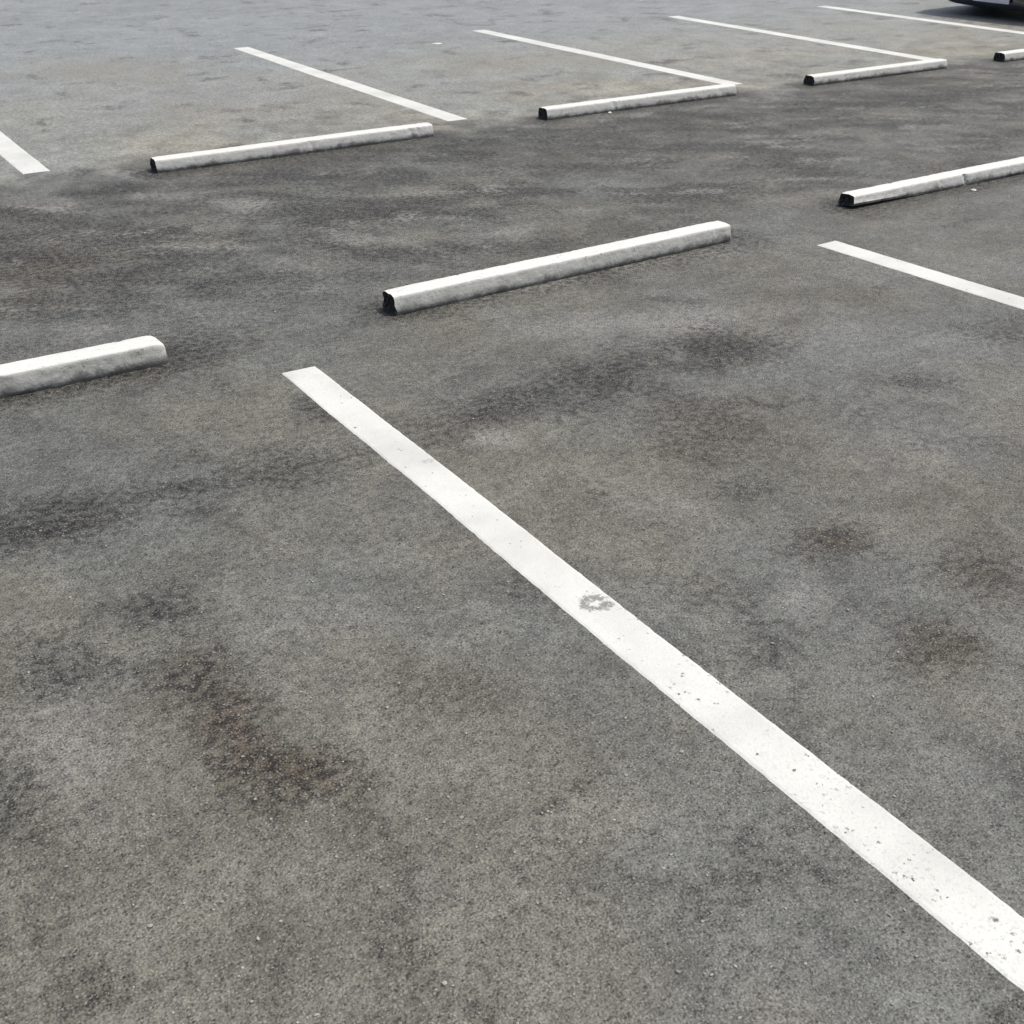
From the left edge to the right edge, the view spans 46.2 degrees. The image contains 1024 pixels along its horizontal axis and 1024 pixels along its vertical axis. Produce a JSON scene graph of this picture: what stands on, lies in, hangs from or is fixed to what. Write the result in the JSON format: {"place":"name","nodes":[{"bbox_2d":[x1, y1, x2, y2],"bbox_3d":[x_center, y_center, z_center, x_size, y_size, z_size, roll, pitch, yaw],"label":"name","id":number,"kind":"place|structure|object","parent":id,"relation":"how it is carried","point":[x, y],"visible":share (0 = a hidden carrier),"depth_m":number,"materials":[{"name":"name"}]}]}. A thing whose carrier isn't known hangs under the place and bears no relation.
{"place":"outdoors","nodes":[
{"label":"outdoors","id":0,"kind":"place"},
{"bbox_2d":[0,0,1023,1023],"bbox_3d":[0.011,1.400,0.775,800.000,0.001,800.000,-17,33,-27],"label":"ground","id":1,"kind":"structure","parent":0,"point":[102,102],"depth_m":3.29,"materials":[{"name":"grey asphalt"}]},
{"bbox_2d":[0,131,48,173],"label":"parking line","id":2,"kind":"object","parent":1,"relation":"on","point":[17,157],"visible":1,"depth_m":7.15,"materials":[{"name":"paint"}]},
{"bbox_2d":[0,336,167,397],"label":"wheel stop","id":3,"kind":"object","parent":1,"relation":"on","point":[66,368],"visible":1,"depth_m":4.13,"materials":[{"name":"paint"}]},
{"bbox_2d":[150,123,433,172],"bbox_3d":[-1.282,-2.204,7.231,1.784,0.074,0.120,-17,33,-27],"label":"wheel stop","id":4,"kind":"object","parent":1,"relation":"on","point":[196,159],"visible":1,"depth_m":7.16,"materials":[{"name":"paint"}]},
{"bbox_2d":[234,47,466,120],"bbox_3d":[-1.433,-3.459,9.575,0.157,0.002,4.052,-17,33,-27],"label":"parking line","id":5,"kind":"object","parent":1,"relation":"on","point":[431,111],"visible":1,"depth_m":9.22,"materials":[{"name":"paint"}]},
{"bbox_2d":[2,263,1022,1023],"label":"loose grit","id":6,"kind":"object","parent":1,"relation":"on","point":[444,983],"visible":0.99,"depth_m":2.40,"materials":[{"name":"gravel"}]},
{"bbox_2d":[382,221,730,315],"bbox_3d":[0.249,-1.066,5.145,1.774,0.079,0.121,-18,34,-29],"label":"wheel stop","id":7,"kind":"object","parent":1,"relation":"on","point":[453,289],"visible":1,"depth_m":5.04,"materials":[{"name":"paint"}]},
{"bbox_2d":[474,30,742,84],"bbox_3d":[0.687,-4.049,10.611,0.155,0.002,3.831,-17,33,-28],"label":"parking line","id":8,"kind":"object","parent":1,"relation":"on","point":[655,67],"visible":0.99,"depth_m":10.33,"materials":[{"name":"paint"}]},
{"bbox_2d":[538,84,735,119],"bbox_3d":[0.908,-2.890,8.440,1.655,0.072,0.124,-17,33,-27],"label":"wheel stop","id":9,"kind":"object","parent":1,"relation":"on","point":[552,112],"visible":1,"depth_m":8.37,"materials":[{"name":"paint"}]},
{"bbox_2d":[282,366,1023,990],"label":"parking line","id":10,"kind":"object","parent":1,"relation":"on","point":[986,924],"visible":1,"depth_m":2.52,"materials":[{"name":"paint"}]},
{"bbox_2d":[669,16,934,59],"bbox_3d":[2.660,-4.569,11.521,0.156,0.002,3.665,-16,33,-26],"label":"parking line","id":11,"kind":"object","parent":1,"relation":"on","point":[815,40],"visible":0.98,"depth_m":11.29,"materials":[{"name":"paint"}]},
{"bbox_2d":[803,59,946,85],"bbox_3d":[2.887,-3.477,9.478,1.475,0.068,0.123,-17,33,-27],"label":"wheel stop","id":12,"kind":"object","parent":1,"relation":"on","point":[868,72],"visible":1,"depth_m":9.40,"materials":[{"name":"paint"}]},
{"bbox_2d":[817,241,1023,309],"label":"parking line","id":13,"kind":"object","parent":1,"relation":"on","point":[1010,299],"visible":1,"depth_m":5.10,"materials":[{"name":"paint"}]},
{"bbox_2d":[817,6,1023,33],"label":"parking line","id":14,"kind":"object","parent":1,"relation":"on","point":[943,22],"visible":1,"depth_m":12.45,"materials":[{"name":"paint"}]},
{"bbox_2d":[838,156,1023,205],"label":"wheel stop","id":15,"kind":"object","parent":1,"relation":"on","point":[947,180],"visible":1,"depth_m":6.30,"materials":[{"name":"paint"}]},
{"bbox_2d":[949,0,1023,10],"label":"parked car","id":16,"kind":"object","parent":1,"relation":"on","point":[1016,5],"visible":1,"depth_m":12.41,"materials":[{"name":"blue paint"}]},
{"bbox_2d":[993,49,1023,61],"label":"wheel stop","id":17,"kind":"object","parent":1,"relation":"on","point":[1009,55],"visible":1,"depth_m":10.09,"materials":[{"name":"paint"}]}
]}

